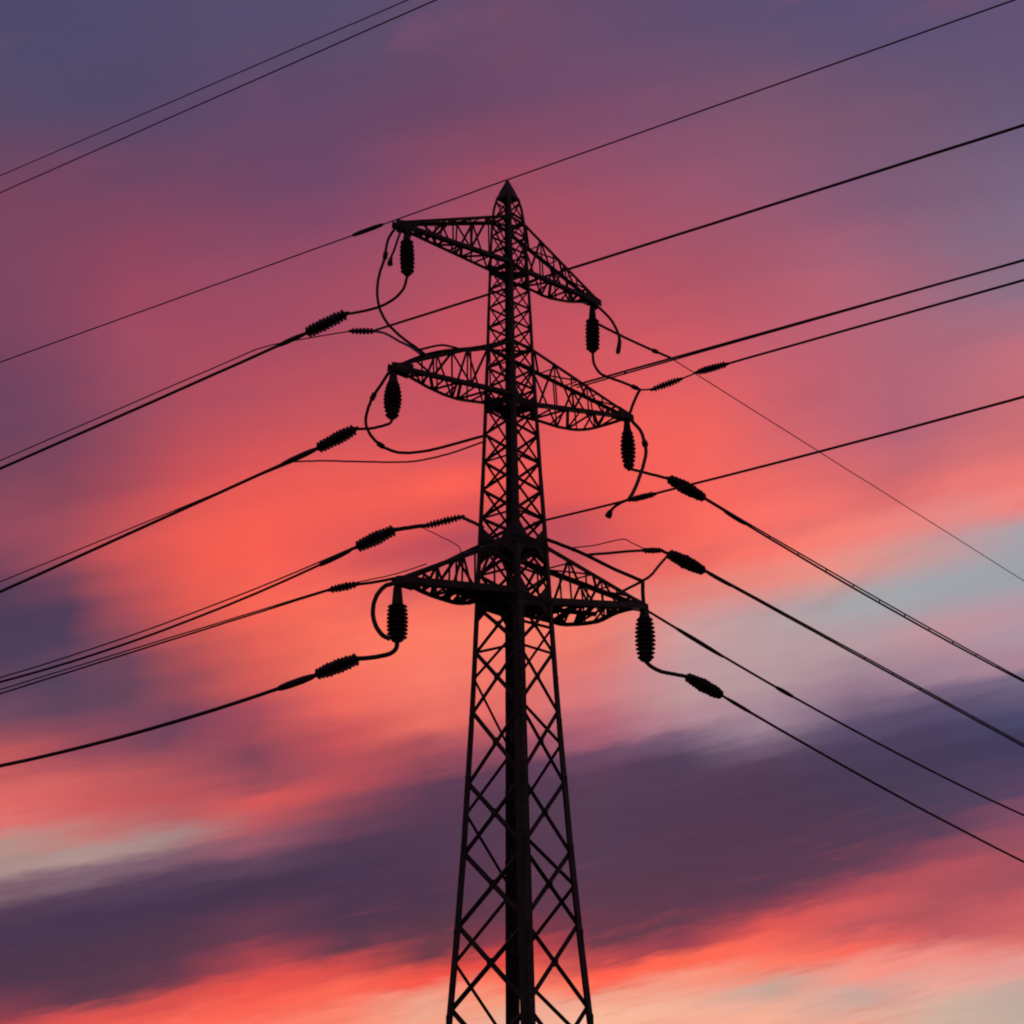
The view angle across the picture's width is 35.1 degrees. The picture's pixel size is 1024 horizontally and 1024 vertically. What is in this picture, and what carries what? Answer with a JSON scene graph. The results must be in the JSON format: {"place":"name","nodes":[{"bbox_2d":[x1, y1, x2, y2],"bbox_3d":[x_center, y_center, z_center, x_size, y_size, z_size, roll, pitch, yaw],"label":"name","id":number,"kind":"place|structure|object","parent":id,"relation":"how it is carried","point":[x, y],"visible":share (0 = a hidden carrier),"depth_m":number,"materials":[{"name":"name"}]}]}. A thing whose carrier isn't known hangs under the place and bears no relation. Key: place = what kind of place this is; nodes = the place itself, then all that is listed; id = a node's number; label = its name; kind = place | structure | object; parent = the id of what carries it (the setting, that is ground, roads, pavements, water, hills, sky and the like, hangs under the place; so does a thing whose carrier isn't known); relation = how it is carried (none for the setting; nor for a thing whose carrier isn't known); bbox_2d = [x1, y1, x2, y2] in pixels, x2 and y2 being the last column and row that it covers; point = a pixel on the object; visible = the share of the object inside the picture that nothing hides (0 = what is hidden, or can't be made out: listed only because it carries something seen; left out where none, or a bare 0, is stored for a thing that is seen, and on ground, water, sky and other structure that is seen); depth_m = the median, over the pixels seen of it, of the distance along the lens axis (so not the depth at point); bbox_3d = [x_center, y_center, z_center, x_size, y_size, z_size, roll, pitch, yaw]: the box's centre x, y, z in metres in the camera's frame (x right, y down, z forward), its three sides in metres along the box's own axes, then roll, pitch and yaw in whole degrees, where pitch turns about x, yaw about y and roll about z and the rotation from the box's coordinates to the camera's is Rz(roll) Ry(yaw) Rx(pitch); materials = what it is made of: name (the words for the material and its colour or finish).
{"place":"outdoors","nodes":[
{"label":"outdoors","id":0,"kind":"place"},
{"bbox_2d":[0,465,285,581],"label":"overhead wire","id":1,"kind":"object","parent":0,"point":[107,537],"visible":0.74,"depth_m":81.69,"materials":[{"name":"black metal"}]},
{"bbox_2d":[296,442,481,462],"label":"jumper cable","id":2,"kind":"object","parent":1,"relation":"attached to","point":[389,461],"visible":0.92,"depth_m":70.11,"materials":[{"name":"black metal"}]},
{"bbox_2d":[0,0,407,175],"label":"overhead wire","id":3,"kind":"object","parent":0,"point":[211,84],"visible":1,"depth_m":57.98,"materials":[{"name":"black metal"}]},
{"bbox_2d":[0,0,436,192],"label":"overhead wire","id":4,"kind":"object","parent":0,"point":[226,92],"visible":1,"depth_m":58.93,"materials":[{"name":"black metal"}]},
{"bbox_2d":[304,310,348,336],"bbox_3d":[-7.279,-7.392,63.565,2.094,0.814,0.540,-9,-21,23],"label":"strain insulator","id":5,"kind":"object","parent":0,"point":[323,324],"visible":1,"depth_m":63.46,"materials":[{"name":"brown ceramic"}]},
{"bbox_2d":[0,332,304,469],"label":"overhead wire","id":6,"kind":"object","parent":5,"relation":"attached to","point":[291,339],"visible":1,"depth_m":66.26,"materials":[{"name":"black metal"}]},
{"bbox_2d":[313,653,360,679],"bbox_3d":[-6.343,5.598,58.775,2.049,0.786,0.556,-9,-21,23],"label":"strain insulator","id":7,"kind":"object","parent":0,"point":[337,666],"visible":1,"depth_m":58.65,"materials":[{"name":"brown ceramic"}]},
{"bbox_2d":[0,674,315,767],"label":"overhead wire","id":8,"kind":"object","parent":7,"relation":"attached to","point":[301,680],"visible":1,"depth_m":61.07,"materials":[{"name":"black metal"}]},
{"bbox_2d":[327,581,359,592],"bbox_3d":[-6.213,2.765,59.777,1.411,0.336,0.331,-11,-22,26],"label":"strain insulator","id":9,"kind":"object","parent":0,"point":[346,586],"visible":1,"depth_m":59.72,"materials":[{"name":"brown ceramic"}]},
{"bbox_2d":[0,585,340,693],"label":"overhead wire","id":10,"kind":"object","parent":9,"relation":"attached to","point":[278,605],"visible":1,"depth_m":62.90,"materials":[{"name":"black metal"}]},
{"bbox_2d":[358,563,426,581],"bbox_3d":[-4.720,2.311,59.803,3.195,0.723,0.053,-3,-19,5],"label":"jumper cable","id":11,"kind":"object","parent":9,"relation":"attached to","point":[393,574],"visible":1,"depth_m":59.75,"materials":[{"name":"black metal"}]},
{"bbox_2d":[354,525,396,551],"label":"strain insulator","id":12,"kind":"object","parent":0,"point":[375,538],"visible":1,"depth_m":65.64,"materials":[{"name":"brown ceramic"}]},
{"bbox_2d":[0,547,354,682],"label":"overhead wire","id":13,"kind":"object","parent":12,"relation":"attached to","point":[328,560],"visible":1,"depth_m":68.59,"materials":[{"name":"black metal"}]},
{"bbox_2d":[0,0,1023,1023],"label":"sky","id":14,"kind":"structure","parent":0,"point":[292,855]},
{"bbox_2d":[628,492,656,501],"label":"strain insulator","id":15,"kind":"object","parent":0,"point":[641,497],"visible":1,"depth_m":62.59,"materials":[{"name":"brown ceramic"}]},
{"bbox_2d":[605,497,631,518],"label":"jumper cable","id":16,"kind":"object","parent":15,"relation":"attached to","point":[608,514],"visible":1,"depth_m":62.70,"materials":[{"name":"black metal"}]},
{"bbox_2d":[533,395,1023,522],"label":"overhead wire","id":17,"kind":"object","parent":15,"relation":"attached to","point":[828,449],"visible":0.98,"depth_m":58.45,"materials":[{"name":"black metal"}]},
{"bbox_2d":[643,547,663,553],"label":"strain insulator","id":18,"kind":"object","parent":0,"point":[652,550],"visible":1,"depth_m":69.69,"materials":[{"name":"brown ceramic"}]},
{"bbox_2d":[588,549,642,555],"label":"jumper cable","id":19,"kind":"object","parent":18,"relation":"attached to","point":[615,552],"visible":0.96,"depth_m":67.94,"materials":[{"name":"black metal"}]},
{"bbox_2d":[667,550,705,574],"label":"strain insulator","id":20,"kind":"object","parent":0,"point":[685,562],"visible":1,"depth_m":71.00,"materials":[{"name":"brown ceramic"}]},
{"bbox_2d":[706,570,1023,746],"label":"overhead wire","id":21,"kind":"object","parent":20,"relation":"attached to","point":[808,627],"visible":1,"depth_m":78.81,"materials":[{"name":"black metal"}]},
{"bbox_2d":[694,361,728,374],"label":"strain insulator","id":22,"kind":"object","parent":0,"point":[710,368],"visible":1,"depth_m":67.71,"materials":[{"name":"brown ceramic"}]},
{"bbox_2d":[728,279,1023,363],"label":"overhead wire","id":23,"kind":"object","parent":22,"relation":"attached to","point":[887,318],"visible":1,"depth_m":63.54,"materials":[{"name":"black metal"}]},
{"bbox_3d":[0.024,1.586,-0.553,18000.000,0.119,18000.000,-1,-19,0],"label":"ground","id":24,"kind":"structure","parent":0,"visible":0},
{"bbox_2d":[387,180,648,1023],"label":"lattice pylon","id":25,"kind":"object","parent":24,"relation":"on","point":[513,602],"visible":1,"depth_m":62.10,"materials":[{"name":"metal"}]},
{"bbox_2d":[0,180,503,362],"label":"overhead wire","id":26,"kind":"object","parent":25,"relation":"attached to","point":[368,229],"visible":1,"depth_m":72.52,"materials":[{"name":"black metal"}]},
{"bbox_2d":[358,577,395,585],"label":"jumper cable","id":27,"kind":"object","parent":25,"relation":"attached to","point":[374,582],"visible":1,"depth_m":59.12,"materials":[{"name":"black metal"}]},
{"bbox_2d":[371,581,395,640],"bbox_3d":[-4.605,3.537,58.040,0.914,2.241,0.169,-1,-19,0],"label":"jumper cable","id":28,"kind":"object","parent":25,"relation":"attached to","point":[382,588],"visible":1,"depth_m":58.00,"materials":[{"name":"black metal"}]},
{"bbox_2d":[383,370,401,420],"bbox_3d":[-4.483,-4.396,60.909,0.698,2.064,0.698,-1,-19,0],"label":"suspension insulator","id":29,"kind":"object","parent":25,"relation":"hanging from","point":[392,399],"visible":1,"depth_m":60.67,"materials":[{"name":"brown ceramic"}]},
{"bbox_2d":[356,420,392,430],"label":"jumper cable","id":30,"kind":"object","parent":29,"relation":"hanging from","point":[375,427],"visible":1,"depth_m":60.83,"materials":[{"name":"black metal"}]},
{"bbox_2d":[315,425,358,451],"bbox_3d":[-6.657,-2.781,61.517,1.952,0.838,0.534,-10,-21,24],"label":"strain insulator","id":31,"kind":"object","parent":30,"relation":"attached to","point":[342,435],"visible":1,"depth_m":61.40,"materials":[{"name":"brown ceramic"}]},
{"bbox_2d":[0,448,315,592],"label":"overhead wire","id":32,"kind":"object","parent":31,"relation":"attached to","point":[299,456],"visible":1,"depth_m":64.02,"materials":[{"name":"black metal"}]},
{"bbox_2d":[364,369,482,453],"bbox_3d":[-3.625,-3.288,63.547,1.888,2.327,6.248,-13,-23,31],"label":"jumper cable","id":33,"kind":"object","parent":29,"relation":"attached to","point":[372,398],"visible":0.97,"depth_m":62.51,"materials":[{"name":"black metal"}]},
{"bbox_2d":[387,228,402,265],"bbox_3d":[-4.526,-10.272,62.787,0.593,1.601,0.219,-1,-19,0],"label":"jumper cable","id":34,"kind":"object","parent":25,"relation":"hanging from","point":[390,261],"visible":1,"depth_m":62.68,"materials":[{"name":"black metal"}]},
{"bbox_2d":[386,583,407,643],"bbox_3d":[-4.120,3.609,58.331,0.785,2.376,0.785,-1,-19,0],"label":"suspension insulator","id":35,"kind":"object","parent":25,"relation":"hanging from","point":[397,621],"visible":1,"depth_m":58.05,"materials":[{"name":"brown ceramic"}]},
{"bbox_2d":[358,642,398,660],"bbox_3d":[-4.787,5.000,58.245,1.724,0.565,0.248,-10,-21,24],"label":"jumper cable","id":36,"kind":"object","parent":35,"relation":"attached to","point":[383,655],"visible":1,"depth_m":58.09,"materials":[{"name":"black metal"}]},
{"bbox_2d":[373,330,423,356],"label":"jumper cable","id":37,"kind":"object","parent":25,"relation":"attached to","point":[401,342],"visible":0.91,"depth_m":68.17,"materials":[{"name":"black metal"}]},
{"bbox_2d":[348,328,374,334],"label":"strain insulator","id":38,"kind":"object","parent":37,"relation":"attached to","point":[360,331],"visible":0.99,"depth_m":74.75,"materials":[{"name":"brown ceramic"}]},
{"bbox_2d":[256,331,347,349],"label":"jumper cable","id":39,"kind":"object","parent":38,"relation":"attached to","point":[305,338],"visible":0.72,"depth_m":76.04,"materials":[{"name":"black metal"}]},
{"bbox_2d":[0,349,255,460],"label":"overhead wire","id":40,"kind":"object","parent":39,"relation":"attached to","point":[129,404],"visible":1,"depth_m":79.96,"materials":[{"name":"black metal"}]},
{"bbox_2d":[376,221,426,356],"bbox_3d":[-4.208,-8.669,62.587,2.043,5.377,0.894,3,-20,-11],"label":"jumper cable","id":41,"kind":"object","parent":25,"relation":"attached to","point":[385,254],"visible":1,"depth_m":62.56,"materials":[{"name":"black metal"}]},
{"bbox_2d":[400,229,414,276],"bbox_3d":[-4.071,-10.049,62.972,0.590,2.044,0.586,-1,-19,0],"label":"suspension insulator","id":42,"kind":"object","parent":25,"relation":"hanging from","point":[407,259],"visible":1,"depth_m":62.76,"materials":[{"name":"brown ceramic"}]},
{"bbox_2d":[348,277,407,314],"bbox_3d":[-5.218,-8.409,63.010,2.741,1.219,0.241,-9,-21,21],"label":"jumper cable","id":43,"kind":"object","parent":42,"relation":"attached to","point":[387,302],"visible":1,"depth_m":62.76,"materials":[{"name":"black metal"}]},
{"bbox_2d":[420,344,485,351],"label":"jumper cable","id":44,"kind":"object","parent":25,"relation":"attached to","point":[445,345],"visible":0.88,"depth_m":63.44,"materials":[{"name":"black metal"}]},
{"bbox_2d":[460,516,483,528],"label":"jumper cable","id":45,"kind":"object","parent":25,"relation":"attached to","point":[469,520],"visible":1,"depth_m":63.84,"materials":[{"name":"black metal"}]},
{"bbox_2d":[424,514,464,528],"bbox_3d":[-2.719,0.375,64.602,1.862,0.383,0.329,-10,-21,24],"label":"strain insulator","id":46,"kind":"object","parent":45,"relation":"attached to","point":[443,521],"visible":1,"depth_m":64.54,"materials":[{"name":"brown ceramic"}]},
{"bbox_2d":[394,524,426,531],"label":"jumper cable","id":47,"kind":"object","parent":46,"relation":"attached to","point":[409,527],"visible":1,"depth_m":65.13,"materials":[{"name":"black metal"}]},
{"bbox_2d":[422,527,460,552],"bbox_3d":[-2.697,1.222,63.640,0.268,2.089,2.803,13,-23,-34],"label":"jumper cable","id":48,"kind":"object","parent":46,"relation":"hanging from","point":[443,538],"visible":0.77,"depth_m":63.76,"materials":[{"name":"black metal"}]},
{"bbox_2d":[585,304,599,353],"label":"suspension insulator","id":49,"kind":"object","parent":25,"relation":"hanging from","point":[592,332],"visible":1,"depth_m":69.61,"materials":[{"name":"brown ceramic"}]},
{"bbox_2d":[591,354,640,390],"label":"jumper cable","id":50,"kind":"object","parent":49,"relation":"attached to","point":[634,387],"visible":0.9,"depth_m":69.77,"materials":[{"name":"black metal"}]},
{"bbox_2d":[599,323,670,357],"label":"jumper cable","id":51,"kind":"object","parent":49,"relation":"attached to","point":[655,351],"visible":0.96,"depth_m":72.12,"materials":[{"name":"black metal"}]},
{"bbox_2d":[674,360,1023,580],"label":"overhead wire","id":52,"kind":"object","parent":51,"relation":"attached to","point":[840,465],"visible":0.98,"depth_m":84.66,"materials":[{"name":"black metal"}]},
{"bbox_2d":[548,538,643,580],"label":"stay rod","id":53,"kind":"object","parent":25,"relation":"attached to","point":[594,559],"visible":0.94,"depth_m":66.15,"materials":[{"name":"black metal"}]},
{"bbox_2d":[595,304,620,353],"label":"jumper cable","id":54,"kind":"object","parent":25,"relation":"hanging from","point":[618,349],"visible":1,"depth_m":69.56,"materials":[{"name":"black metal"}]},
{"bbox_2d":[573,539,645,549],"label":"jumper cable","id":55,"kind":"object","parent":25,"relation":"attached to","point":[608,542],"visible":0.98,"depth_m":67.91,"materials":[{"name":"black metal"}]},
{"bbox_2d":[613,581,641,596],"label":"stay rod","id":56,"kind":"object","parent":25,"relation":"attached to","point":[633,585],"visible":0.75,"depth_m":67.21,"materials":[{"name":"black metal"}]},
{"bbox_2d":[620,419,635,470],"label":"suspension insulator","id":57,"kind":"object","parent":25,"relation":"hanging from","point":[628,448],"visible":1,"depth_m":69.08,"materials":[{"name":"brown ceramic"}]},
{"bbox_2d":[630,468,668,479],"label":"jumper cable","id":58,"kind":"object","parent":57,"relation":"attached to","point":[651,474],"visible":0.89,"depth_m":69.86,"materials":[{"name":"black metal"}]},
{"bbox_2d":[666,475,706,501],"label":"strain insulator","id":59,"kind":"object","parent":58,"relation":"attached to","point":[694,492],"visible":0.96,"depth_m":71.23,"materials":[{"name":"brown ceramic"}]},
{"bbox_2d":[705,498,1023,681],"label":"overhead wire","id":60,"kind":"object","parent":59,"relation":"attached to","point":[737,518],"visible":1,"depth_m":78.81,"materials":[{"name":"black metal"}]},
{"bbox_2d":[629,390,640,412],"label":"stay rod","id":61,"kind":"object","parent":25,"relation":"attached to","point":[634,401],"visible":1,"depth_m":69.92,"materials":[{"name":"black metal"}]},
{"bbox_2d":[628,418,647,497],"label":"jumper cable","id":62,"kind":"object","parent":25,"relation":"hanging from","point":[644,443],"visible":1,"depth_m":66.28,"materials":[{"name":"black metal"}]},
{"bbox_2d":[641,581,644,601],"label":"stay rod","id":63,"kind":"object","parent":25,"relation":"attached to","point":[643,591],"visible":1,"depth_m":67.37,"materials":[{"name":"black metal"}]},
{"bbox_2d":[643,554,669,580],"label":"jumper cable","id":64,"kind":"object","parent":63,"relation":"attached to","point":[657,567],"visible":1,"depth_m":68.97,"materials":[{"name":"black metal"}]},
{"bbox_2d":[635,609,655,663],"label":"suspension insulator","id":65,"kind":"object","parent":25,"relation":"hanging from","point":[645,636],"visible":1,"depth_m":66.55,"materials":[{"name":"brown ceramic"}]},
{"bbox_2d":[646,662,687,677],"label":"jumper cable","id":66,"kind":"object","parent":65,"relation":"hanging from","point":[652,667],"visible":1,"depth_m":67.22,"materials":[{"name":"black metal"}]},
{"bbox_2d":[685,673,723,698],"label":"strain insulator","id":67,"kind":"object","parent":66,"relation":"attached to","point":[704,686],"visible":1,"depth_m":68.71,"materials":[{"name":"brown ceramic"}]},
{"bbox_2d":[723,695,1023,862],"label":"overhead wire","id":68,"kind":"object","parent":67,"relation":"attached to","point":[738,705],"visible":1,"depth_m":75.55,"materials":[{"name":"black metal"}]},
{"bbox_2d":[375,124,1023,329],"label":"overhead wire","id":69,"kind":"object","parent":25,"relation":"attached to","point":[768,205],"visible":0.94,"depth_m":62.92,"materials":[{"name":"black metal"}]},
{"bbox_2d":[504,0,1015,181],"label":"overhead wire","id":70,"kind":"object","parent":25,"relation":"attached to","point":[768,87],"visible":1,"depth_m":61.03,"materials":[{"name":"black metal"}]},
{"bbox_2d":[573,259,1023,387],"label":"overhead wire","id":71,"kind":"object","parent":25,"relation":"attached to","point":[624,372],"visible":1,"depth_m":62.74,"materials":[{"name":"black metal"}]},
{"bbox_2d":[649,611,1023,815],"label":"overhead wire","id":72,"kind":"object","parent":25,"relation":"attached to","point":[714,651],"visible":1,"depth_m":73.61,"materials":[{"name":"black metal"}]},
{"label":"jumper cable","id":73,"kind":"object","parent":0,"visible":0},
{"bbox_2d":[650,377,682,390],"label":"strain insulator","id":74,"kind":"object","parent":73,"relation":"attached to","point":[666,384],"visible":1,"depth_m":68.88,"materials":[{"name":"brown ceramic"}]}
]}

